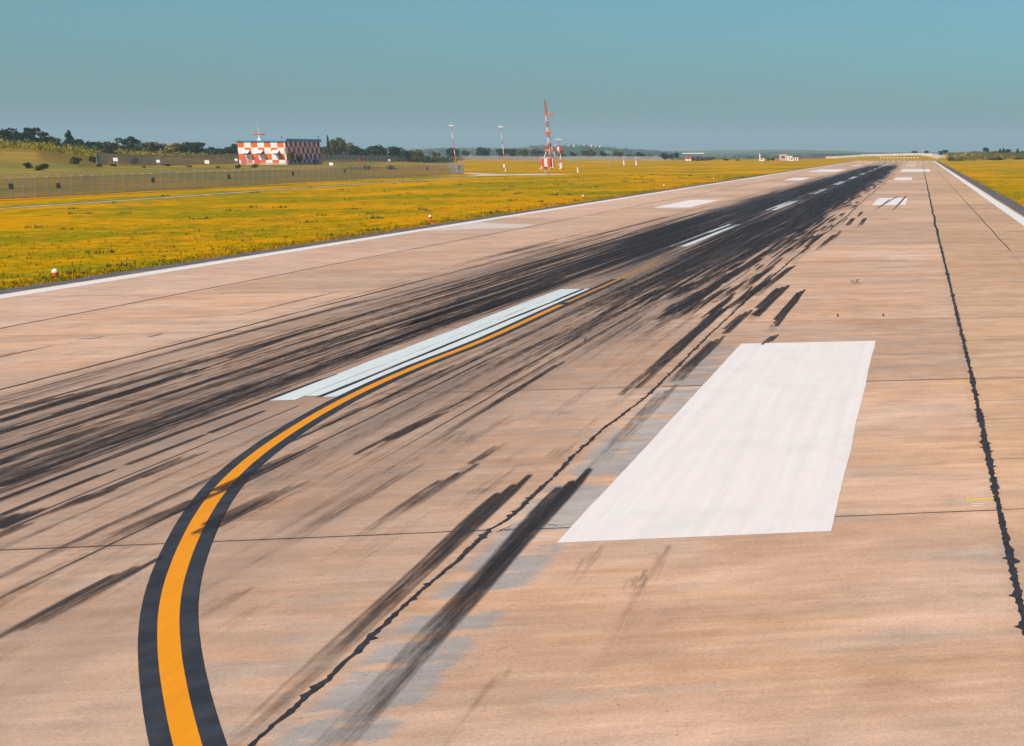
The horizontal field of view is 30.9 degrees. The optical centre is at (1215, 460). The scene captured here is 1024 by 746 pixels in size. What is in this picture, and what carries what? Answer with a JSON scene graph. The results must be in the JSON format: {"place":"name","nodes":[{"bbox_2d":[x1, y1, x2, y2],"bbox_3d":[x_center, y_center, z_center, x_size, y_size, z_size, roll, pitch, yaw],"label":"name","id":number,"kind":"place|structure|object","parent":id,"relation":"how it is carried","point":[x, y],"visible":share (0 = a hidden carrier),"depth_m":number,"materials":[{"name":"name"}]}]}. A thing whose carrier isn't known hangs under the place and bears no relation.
{"place":"outdoors","nodes":[
{"label":"outdoors","id":0,"kind":"place"},
{"bbox_2d":[0,176,473,208],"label":"path","id":1,"kind":"structure","parent":0,"point":[207,194],"depth_m":203.73,"materials":[{"name":"green plant"}]},
{"bbox_2d":[235,136,321,164],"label":"checkered building","id":2,"kind":"structure","parent":0,"point":[263,152],"depth_m":440.57,"materials":[{"name":"multicoloured metal"}]},
{"bbox_2d":[240,157,246,164],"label":"door","id":3,"kind":"structure","parent":2,"relation":"in","point":[243,159],"depth_m":439.29,"materials":[{"name":"red metal"}]},
{"bbox_2d":[254,157,259,164],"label":"door","id":4,"kind":"structure","parent":2,"relation":"in","point":[256,159],"depth_m":439.94,"materials":[{"name":"red metal"}]},
{"bbox_2d":[0,161,853,293],"bbox_3d":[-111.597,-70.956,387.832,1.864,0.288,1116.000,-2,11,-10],"label":"asphalt shoulder","id":5,"kind":"object","parent":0,"point":[48,284],"visible":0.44,"depth_m":90.55},
{"bbox_2d":[0,145,1023,287],"bbox_3d":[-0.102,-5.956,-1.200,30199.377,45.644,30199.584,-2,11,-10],"label":"ground","id":6,"kind":"structure","parent":0,"point":[153,214],"depth_m":205.17,"materials":[{"name":"yellow plant"}]},
{"bbox_2d":[0,128,19,141],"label":"broadleaf tree","id":7,"kind":"object","parent":6,"relation":"on","point":[4,132],"visible":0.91,"depth_m":539.54,"materials":[{"name":"green plant"}]},
{"bbox_2d":[6,132,29,140],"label":"broadleaf tree","id":8,"kind":"object","parent":6,"relation":"on","point":[16,135],"visible":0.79,"depth_m":540.26,"materials":[{"name":"green plant"}]},
{"bbox_2d":[23,162,32,167],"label":"bush","id":9,"kind":"object","parent":6,"relation":"on","point":[28,165],"visible":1,"depth_m":350.61,"materials":[{"name":"green plant"}]},
{"bbox_2d":[22,127,40,141],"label":"open tree","id":10,"kind":"object","parent":6,"relation":"on","point":[28,131],"visible":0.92,"depth_m":541.38,"materials":[{"name":"green plant"}]},
{"bbox_2d":[34,164,45,170],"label":"bush","id":11,"kind":"object","parent":6,"relation":"on","point":[39,167],"visible":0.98,"depth_m":333.55,"materials":[{"name":"green plant"}]},
{"bbox_2d":[30,131,50,141],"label":"open tree","id":12,"kind":"object","parent":6,"relation":"on","point":[43,134],"visible":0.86,"depth_m":541.78,"materials":[{"name":"green plant"}]},
{"bbox_2d":[42,136,54,142],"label":"broadleaf tree","id":13,"kind":"object","parent":6,"relation":"on","point":[49,138],"visible":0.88,"depth_m":542.48,"materials":[{"name":"green plant"}]},
{"bbox_2d":[52,269,58,279],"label":"edge light","id":14,"kind":"object","parent":6,"relation":"on","point":[55,272],"visible":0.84,"depth_m":70.14,"materials":[{"name":"orange paint"}]},
{"bbox_2d":[50,138,61,144],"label":"broadleaf tree","id":15,"kind":"object","parent":6,"relation":"on","point":[57,140],"visible":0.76,"depth_m":543.29,"materials":[{"name":"green plant"}]},
{"bbox_2d":[63,130,73,143],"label":"conical tree","id":16,"kind":"object","parent":6,"relation":"on","point":[68,136],"visible":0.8,"depth_m":544.10,"materials":[{"name":"green plant"}]},
{"bbox_2d":[66,139,82,145],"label":"broadleaf tree","id":17,"kind":"object","parent":6,"relation":"on","point":[76,141],"visible":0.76,"depth_m":544.38,"materials":[{"name":"green plant"}]},
{"bbox_2d":[69,157,81,164],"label":"bush","id":18,"kind":"object","parent":6,"relation":"on","point":[74,160],"visible":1,"depth_m":369.69,"materials":[{"name":"green plant"}]},
{"bbox_2d":[83,141,101,148],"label":"broadleaf tree","id":19,"kind":"object","parent":6,"relation":"on","point":[98,144],"visible":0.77,"depth_m":545.54,"materials":[{"name":"green plant"}]},
{"bbox_2d":[89,155,100,162],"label":"bush","id":20,"kind":"object","parent":6,"relation":"on","point":[92,159],"visible":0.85,"depth_m":414.33,"materials":[{"name":"green plant"}]},
{"bbox_2d":[101,141,119,153],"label":"broadleaf tree","id":21,"kind":"object","parent":6,"relation":"on","point":[108,146],"visible":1,"depth_m":546.39,"materials":[{"name":"green plant"}]},
{"bbox_2d":[114,136,141,150],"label":"open tree","id":22,"kind":"object","parent":6,"relation":"on","point":[130,141],"visible":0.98,"depth_m":617.85,"materials":[{"name":"green plant"}]},
{"bbox_2d":[128,145,142,151],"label":"broadleaf tree","id":23,"kind":"object","parent":6,"relation":"on","point":[134,148],"visible":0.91,"depth_m":618.54,"materials":[{"name":"green plant"}]},
{"bbox_2d":[135,142,159,151],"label":"broadleaf tree","id":24,"kind":"object","parent":6,"relation":"on","point":[150,145],"visible":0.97,"depth_m":618.59,"materials":[{"name":"green plant"}]},
{"bbox_2d":[147,143,168,152],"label":"open tree","id":25,"kind":"object","parent":6,"relation":"on","point":[162,144],"visible":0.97,"depth_m":620.41,"materials":[{"name":"green plant"}]},
{"bbox_2d":[160,143,178,153],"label":"broadleaf tree","id":26,"kind":"object","parent":6,"relation":"on","point":[171,148],"visible":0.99,"depth_m":621.01,"materials":[{"name":"green plant"}]},
{"bbox_2d":[173,144,189,152],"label":"broadleaf tree","id":27,"kind":"object","parent":6,"relation":"on","point":[181,148],"visible":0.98,"depth_m":621.22,"materials":[{"name":"green plant"}]},
{"bbox_2d":[182,142,204,153],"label":"broadleaf tree","id":28,"kind":"object","parent":6,"relation":"on","point":[196,147],"visible":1,"depth_m":622.56,"materials":[{"name":"green plant"}]},
{"bbox_2d":[203,147,216,155],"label":"open tree","id":29,"kind":"object","parent":6,"relation":"on","point":[208,149],"visible":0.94,"depth_m":623.75,"materials":[{"name":"green plant"}]},
{"bbox_2d":[211,148,226,153],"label":"broadleaf tree","id":30,"kind":"object","parent":6,"relation":"on","point":[218,151],"visible":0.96,"depth_m":624.16,"materials":[{"name":"green plant"}]},
{"bbox_2d":[1,137,457,162],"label":"dark thicket","id":31,"kind":"object","parent":6,"relation":"on","point":[426,159],"visible":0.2,"depth_m":750.23,"materials":[{"name":"green plant"}]},
{"bbox_2d":[223,143,237,153],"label":"broadleaf tree","id":32,"kind":"object","parent":6,"relation":"on","point":[232,148],"visible":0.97,"depth_m":625.64,"materials":[{"name":"green plant"}]},
{"bbox_2d":[0,162,463,199],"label":"perimeter fence","id":33,"kind":"object","parent":6,"relation":"on","point":[61,192],"visible":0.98,"depth_m":238.71,"materials":[{"name":"metal"}]},
{"bbox_2d":[286,151,294,164],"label":"broadleaf tree","id":34,"kind":"object","parent":6,"relation":"on","point":[290,156],"visible":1,"depth_m":430.21,"materials":[{"name":"green plant"}]},
{"bbox_2d":[297,154,302,161],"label":"broadleaf tree","id":35,"kind":"object","parent":6,"relation":"on","point":[299,158],"visible":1,"depth_m":432.49,"materials":[{"name":"green plant"}]},
{"bbox_2d":[0,136,632,160],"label":"scrub shrubs","id":36,"kind":"object","parent":6,"relation":"on","point":[35,145],"visible":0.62,"depth_m":512.37,"materials":[{"name":"green plant"}]},
{"bbox_2d":[320,147,332,159],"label":"broadleaf tree","id":37,"kind":"object","parent":6,"relation":"on","point":[324,150],"visible":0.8,"depth_m":721.46,"materials":[{"name":"green plant"}]},
{"bbox_2d":[326,135,331,157],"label":"conical tree","id":38,"kind":"object","parent":6,"relation":"on","point":[328,144],"visible":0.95,"depth_m":722.12,"materials":[{"name":"green plant"}]},
{"bbox_2d":[329,137,346,159],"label":"broadleaf tree","id":39,"kind":"object","parent":6,"relation":"on","point":[336,145],"visible":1,"depth_m":721.79,"materials":[{"name":"green plant"}]},
{"bbox_2d":[341,142,353,159],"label":"broadleaf tree","id":40,"kind":"object","parent":6,"relation":"on","point":[348,149],"visible":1,"depth_m":722.54,"materials":[{"name":"green plant"}]},
{"bbox_2d":[351,145,369,158],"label":"broadleaf tree","id":41,"kind":"object","parent":6,"relation":"on","point":[356,150],"visible":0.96,"depth_m":723.94,"materials":[{"name":"green plant"}]},
{"bbox_2d":[366,144,387,157],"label":"broadleaf tree","id":42,"kind":"object","parent":6,"relation":"on","point":[379,150],"visible":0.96,"depth_m":724.55,"materials":[{"name":"green plant"}]},
{"bbox_2d":[95,153,668,165],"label":"boundary fence","id":43,"kind":"object","parent":6,"relation":"on","point":[178,161],"visible":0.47,"depth_m":466.38,"materials":[{"name":"metal"}]},
{"bbox_2d":[24,173,762,279],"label":"weeds","id":44,"kind":"object","parent":6,"relation":"on","point":[111,251],"visible":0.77,"depth_m":146.94,"materials":[{"name":"green plant"}]},
{"bbox_2d":[386,146,405,161],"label":"broadleaf tree","id":45,"kind":"object","parent":6,"relation":"on","point":[394,150],"visible":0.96,"depth_m":727.51,"materials":[{"name":"green plant"}]},
{"bbox_2d":[399,151,412,161],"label":"broadleaf tree","id":46,"kind":"object","parent":6,"relation":"on","point":[406,154],"visible":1,"depth_m":728.15,"materials":[{"name":"green plant"}]},
{"bbox_2d":[409,149,423,162],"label":"broadleaf tree","id":47,"kind":"object","parent":6,"relation":"on","point":[416,154],"visible":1,"depth_m":728.88,"materials":[{"name":"green plant"}]},
{"bbox_2d":[445,148,459,157],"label":"broadleaf tree","id":48,"kind":"object","parent":6,"relation":"on","point":[449,151],"visible":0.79,"depth_m":1070.02,"materials":[{"name":"green plant"}]},
{"bbox_2d":[449,125,455,164],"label":"antenna pole","id":49,"kind":"object","parent":6,"relation":"on","point":[453,142],"visible":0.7,"depth_m":411.72,"materials":[{"name":"white metal"}]},
{"bbox_2d":[461,150,469,156],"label":"broadleaf tree","id":50,"kind":"object","parent":6,"relation":"on","point":[465,153],"visible":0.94,"depth_m":1072.60,"materials":[{"name":"green plant"}]},
{"bbox_2d":[476,147,491,157],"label":"broadleaf tree","id":51,"kind":"object","parent":6,"relation":"on","point":[485,152],"visible":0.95,"depth_m":1074.08,"materials":[{"name":"green plant"}]},
{"bbox_2d":[495,149,507,156],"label":"broadleaf tree","id":52,"kind":"object","parent":6,"relation":"on","point":[500,152],"visible":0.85,"depth_m":1075.79,"materials":[{"name":"green plant"}]},
{"bbox_2d":[498,125,506,171],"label":"antenna pole","id":53,"kind":"object","parent":6,"relation":"on","point":[500,126],"visible":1,"depth_m":447.61,"materials":[{"name":"white metal"}]},
{"bbox_2d":[506,148,516,156],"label":"broadleaf tree","id":54,"kind":"object","parent":6,"relation":"on","point":[510,152],"visible":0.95,"depth_m":1077.46,"materials":[{"name":"green plant"}]},
{"bbox_2d":[0,161,1023,745],"bbox_3d":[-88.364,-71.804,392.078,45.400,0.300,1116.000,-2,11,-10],"label":"runway","id":55,"kind":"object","parent":6,"relation":"on","point":[884,621],"visible":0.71,"depth_m":25.75,"materials":[{"name":"concrete"}]},
{"bbox_2d":[157,305,561,745],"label":"taxi line marking","id":56,"kind":"object","parent":55,"relation":"on","point":[183,728],"visible":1,"depth_m":19.89,"materials":[{"name":"yellow paint"}]},
{"bbox_2d":[138,279,624,745],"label":"line border marking","id":57,"kind":"object","parent":55,"relation":"on","point":[157,725],"visible":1,"depth_m":20.21,"materials":[{"name":"black paint"}]},
{"bbox_2d":[272,289,571,399],"bbox_3d":[-24.346,-4.271,50.546,0.642,0.001,30.161,-2,11,-10],"label":"centreline marking","id":58,"kind":"object","parent":55,"relation":"on","point":[338,377],"visible":1,"depth_m":44.53,"materials":[{"name":"paint"}]},
{"bbox_2d":[0,161,855,298],"bbox_3d":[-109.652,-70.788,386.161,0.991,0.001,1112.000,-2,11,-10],"label":"edge line marking","id":59,"kind":"object","parent":55,"relation":"on","point":[144,274],"visible":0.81,"depth_m":86.80,"materials":[{"name":"paint"}]},
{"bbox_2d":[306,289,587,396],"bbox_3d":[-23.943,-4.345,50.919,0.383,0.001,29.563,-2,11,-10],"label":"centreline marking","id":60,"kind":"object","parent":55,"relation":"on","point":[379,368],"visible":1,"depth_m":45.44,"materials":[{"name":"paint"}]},
{"bbox_2d":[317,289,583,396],"bbox_3d":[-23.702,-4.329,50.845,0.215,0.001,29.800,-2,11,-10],"label":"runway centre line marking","id":61,"kind":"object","parent":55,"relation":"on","point":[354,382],"visible":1,"depth_m":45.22,"materials":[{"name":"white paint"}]},
{"bbox_2d":[0,165,906,712],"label":"tyre marks","id":62,"kind":"object","parent":55,"relation":"on","point":[536,519],"visible":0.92,"depth_m":38.92,"materials":[{"name":"grey rubber"}]},
{"bbox_2d":[386,461,557,471],"bbox_3d":[-13.515,0.125,28.367,2.865,0.001,0.186,-4,12,-19],"label":"sealant line","id":63,"kind":"object","parent":55,"relation":"on","point":[464,468],"visible":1,"depth_m":28.25,"materials":[{"name":"black"}]},
{"bbox_2d":[426,222,533,230],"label":"faded marking","id":64,"kind":"object","parent":55,"relation":"on","point":[476,225],"visible":1,"depth_m":119.09,"materials":[{"name":"paint"}]},
{"bbox_2d":[86,279,883,531],"bbox_3d":[-14.749,-3.317,45.732,28.922,0.001,40.499,-9,14,-38],"label":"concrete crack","id":65,"kind":"object","parent":55,"relation":"on","point":[583,341],"visible":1,"depth_m":48.25,"materials":[{"name":"black"}]},
{"bbox_2d":[0,166,1023,549],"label":"slab joint","id":66,"kind":"object","parent":55,"relation":"on","point":[432,392],"visible":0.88,"depth_m":44.31,"materials":[{"name":"brown concrete"}]},
{"bbox_2d":[565,257,665,301],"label":"taxi line marking","id":67,"kind":"object","parent":55,"relation":"on","point":[584,294],"visible":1,"depth_m":67.71,"materials":[{"name":"yellow paint"}]},
{"bbox_2d":[247,164,1023,745],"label":"tar joint","id":68,"kind":"object","parent":55,"relation":"on","point":[1011,560],"visible":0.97,"depth_m":24.60,"materials":[{"name":"black asphalt"}]},
{"bbox_2d":[654,200,716,207],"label":"touchdown marking","id":69,"kind":"object","parent":55,"relation":"on","point":[687,203],"visible":1,"depth_m":168.29,"materials":[{"name":"white paint"}]},
{"bbox_2d":[673,224,730,245],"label":"centreline marking","id":70,"kind":"object","parent":55,"relation":"on","point":[707,232],"visible":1,"depth_m":111.67,"materials":[{"name":"paint"}]},
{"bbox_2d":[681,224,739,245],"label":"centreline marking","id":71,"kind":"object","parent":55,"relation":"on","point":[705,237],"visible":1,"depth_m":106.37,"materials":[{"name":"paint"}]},
{"bbox_2d":[557,341,874,542],"bbox_3d":[-10.000,-1.210,35.099,3.951,0.001,24.580,-2,11,-10],"label":"touchdown marking","id":72,"kind":"object","parent":55,"relation":"on","point":[752,438],"visible":1,"depth_m":29.46,"materials":[{"name":"white paint"}]},
{"bbox_2d":[772,201,795,209],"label":"centreline marking","id":73,"kind":"object","parent":55,"relation":"on","point":[784,205],"visible":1,"depth_m":165.19,"materials":[{"name":"paint"}]},
{"bbox_2d":[787,178,807,179],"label":"touchdown marking","id":74,"kind":"object","parent":55,"relation":"on","point":[797,178],"visible":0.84,"depth_m":322.98,"materials":[{"name":"white paint"}]},
{"bbox_2d":[809,169,845,171],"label":"touchdown marking","id":75,"kind":"object","parent":55,"relation":"on","point":[828,170],"visible":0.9,"depth_m":465.38,"materials":[{"name":"white paint"}]},
{"bbox_2d":[873,198,906,204],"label":"touchdown marking","id":76,"kind":"object","parent":55,"relation":"on","point":[881,201],"visible":0.99,"depth_m":178.33,"materials":[{"name":"white paint"}]},
{"bbox_2d":[894,177,911,179],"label":"touchdown marking","id":77,"kind":"object","parent":55,"relation":"on","point":[903,178],"visible":0.94,"depth_m":328.80,"materials":[{"name":"white paint"}]},
{"bbox_2d":[895,255,924,255],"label":"pale line","id":78,"kind":"object","parent":55,"relation":"on","point":[909,255],"visible":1,"depth_m":85.97,"materials":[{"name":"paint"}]},
{"bbox_2d":[900,169,930,171],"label":"touchdown marking","id":79,"kind":"object","parent":55,"relation":"on","point":[915,170],"visible":0.97,"depth_m":465.38,"materials":[{"name":"white paint"}]},
{"bbox_2d":[934,161,1023,225],"bbox_3d":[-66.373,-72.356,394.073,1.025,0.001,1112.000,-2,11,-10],"label":"edge line marking","id":80,"kind":"object","parent":55,"relation":"on","point":[1013,214],"visible":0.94,"depth_m":174.85,"materials":[{"name":"paint"}]},
{"bbox_2d":[965,498,993,499],"bbox_3d":[-3.902,0.643,25.752,0.474,0.001,0.090,-2,11,-10],"label":"survey marking","id":81,"kind":"object","parent":55,"relation":"on","point":[980,499],"visible":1,"depth_m":25.74,"materials":[{"name":"yellow paint"}]},
{"bbox_2d":[0,172,1023,289],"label":"grass tufts","id":82,"kind":"object","parent":6,"relation":"on","point":[38,280],"visible":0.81,"depth_m":105.80,"materials":[{"name":"plant"}]},
{"bbox_2d":[4,142,1023,160],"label":"hillside shrubs","id":83,"kind":"object","parent":6,"relation":"on","point":[983,156],"visible":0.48,"depth_m":962.09,"materials":[{"name":"green plant"}]},
{"bbox_2d":[462,173,572,175],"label":"concrete pad","id":84,"kind":"object","parent":6,"relation":"on","point":[481,174],"visible":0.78,"depth_m":387.33,"materials":[{"name":"beige concrete"}]},
{"bbox_2d":[515,149,528,157],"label":"broadleaf tree","id":85,"kind":"object","parent":6,"relation":"on","point":[523,152],"visible":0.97,"depth_m":1078.07,"materials":[{"name":"green plant"}]},
{"bbox_2d":[530,149,543,157],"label":"broadleaf tree","id":86,"kind":"object","parent":6,"relation":"on","point":[535,152],"visible":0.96,"depth_m":1079.57,"materials":[{"name":"green plant"}]},
{"bbox_2d":[541,158,551,169],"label":"equipment shelter","id":87,"kind":"object","parent":6,"relation":"on","point":[546,162],"visible":0.84,"depth_m":480.62,"materials":[{"name":"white metal"}]},
{"bbox_2d":[539,99,560,168],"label":"glide path tower","id":88,"kind":"structure","parent":6,"relation":"on","point":[548,138],"depth_m":517.53,"materials":[{"name":"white metal"}]},
{"bbox_2d":[555,138,563,170],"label":"obstacle mast","id":89,"kind":"object","parent":6,"relation":"on","point":[559,149],"visible":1,"depth_m":462.94,"materials":[{"name":"white metal"}]},
{"bbox_2d":[581,149,596,157],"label":"broadleaf tree","id":90,"kind":"object","parent":6,"relation":"on","point":[589,152],"visible":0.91,"depth_m":1085.72,"materials":[{"name":"green plant"}]},
{"bbox_2d":[599,151,608,156],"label":"broadleaf tree","id":91,"kind":"object","parent":6,"relation":"on","point":[602,153],"visible":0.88,"depth_m":1088.41,"materials":[{"name":"green plant"}]},
{"bbox_2d":[612,151,622,157],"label":"broadleaf tree","id":92,"kind":"object","parent":6,"relation":"on","point":[616,153],"visible":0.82,"depth_m":1089.76,"materials":[{"name":"green plant"}]},
{"bbox_2d":[411,143,847,158],"bbox_3d":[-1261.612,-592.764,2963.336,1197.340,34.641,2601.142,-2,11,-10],"label":"distant woods","id":93,"kind":"object","parent":6,"relation":"on","point":[597,149],"visible":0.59,"depth_m":3169.36,"materials":[{"name":"green plant"}]},
{"bbox_2d":[634,152,645,156],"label":"broadleaf tree","id":94,"kind":"object","parent":6,"relation":"on","point":[637,154],"visible":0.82,"depth_m":1091.64,"materials":[{"name":"green plant"}]},
{"bbox_2d":[661,153,668,160],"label":"broadleaf tree","id":95,"kind":"object","parent":6,"relation":"on","point":[664,156],"visible":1,"depth_m":1012.14,"materials":[{"name":"green plant"}]},
{"bbox_2d":[667,152,678,160],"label":"broadleaf tree","id":96,"kind":"object","parent":6,"relation":"on","point":[674,155],"visible":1,"depth_m":1012.84,"materials":[{"name":"green plant"}]},
{"bbox_2d":[682,153,714,159],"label":"antenna array","id":97,"kind":"object","parent":6,"relation":"on","point":[695,157],"visible":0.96,"depth_m":987.98,"materials":[{"name":"metal"}]},
{"bbox_2d":[700,157,714,160],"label":"bush","id":98,"kind":"object","parent":6,"relation":"on","point":[705,158],"visible":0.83,"depth_m":1012.58,"materials":[{"name":"green plant"}]},
{"bbox_2d":[779,154,787,160],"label":"farm building","id":99,"kind":"structure","parent":6,"relation":"on","point":[782,157],"depth_m":1007.30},
{"bbox_2d":[798,153,944,158],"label":"boundary wall","id":100,"kind":"structure","parent":6,"relation":"on","point":[901,154],"depth_m":1279.11,"materials":[{"name":"beige concrete"}]},
{"bbox_2d":[0,0,1023,151],"label":"sky","id":101,"kind":"structure","parent":0,"point":[661,75],"materials":[{"name":"blue"}]},
{"bbox_2d":[936,161,1023,215],"bbox_3d":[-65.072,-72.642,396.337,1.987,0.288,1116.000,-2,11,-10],"label":"asphalt shoulder","id":102,"kind":"object","parent":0,"point":[1013,205],"visible":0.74,"depth_m":207.78}
]}

